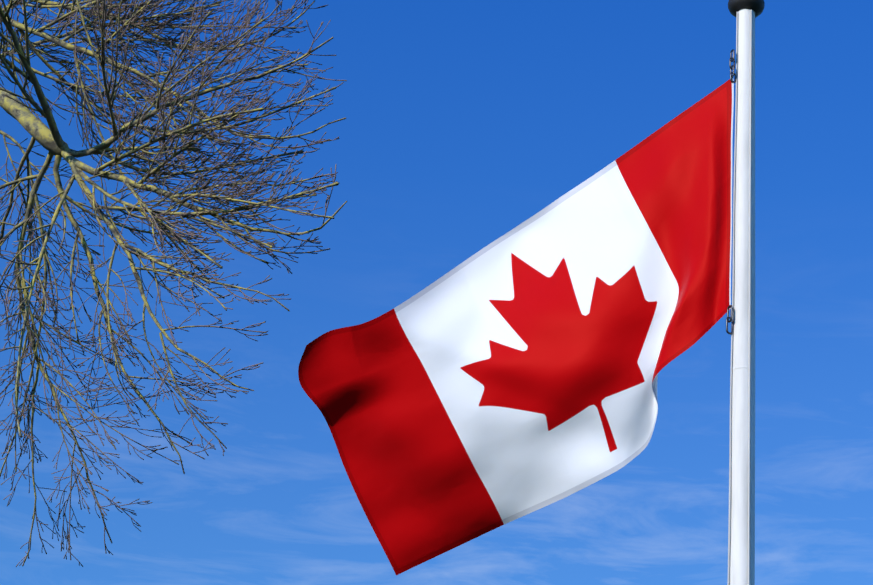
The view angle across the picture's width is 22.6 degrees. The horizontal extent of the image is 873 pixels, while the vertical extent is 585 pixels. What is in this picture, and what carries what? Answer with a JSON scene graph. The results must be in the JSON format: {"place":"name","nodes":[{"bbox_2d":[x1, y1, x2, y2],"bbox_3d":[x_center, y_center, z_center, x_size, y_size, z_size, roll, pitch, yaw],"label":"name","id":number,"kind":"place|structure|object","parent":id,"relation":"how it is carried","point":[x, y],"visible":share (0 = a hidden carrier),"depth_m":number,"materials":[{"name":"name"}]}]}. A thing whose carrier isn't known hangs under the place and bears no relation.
{"place":"outdoors","nodes":[
{"label":"outdoors","id":0,"kind":"place"},
{"bbox_2d":[0,0,872,584],"label":"sky","id":1,"kind":"structure","parent":0,"point":[465,120],"materials":[{"name":"blue"}]},
{"label":"ground","id":2,"kind":"structure","parent":0,"visible":0},
{"bbox_2d":[0,0,346,566],"bbox_3d":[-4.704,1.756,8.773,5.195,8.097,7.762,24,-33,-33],"label":"tree","id":3,"kind":"object","parent":2,"relation":"on","point":[40,132],"visible":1,"depth_m":8.78,"materials":[{"name":"brown plant"}]},
{"bbox_2d":[298,0,764,584],"bbox_3d":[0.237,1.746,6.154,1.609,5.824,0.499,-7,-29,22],"label":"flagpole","id":4,"kind":"object","parent":2,"relation":"on","point":[508,376],"visible":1,"depth_m":6.87,"materials":[{"name":"fabric"}]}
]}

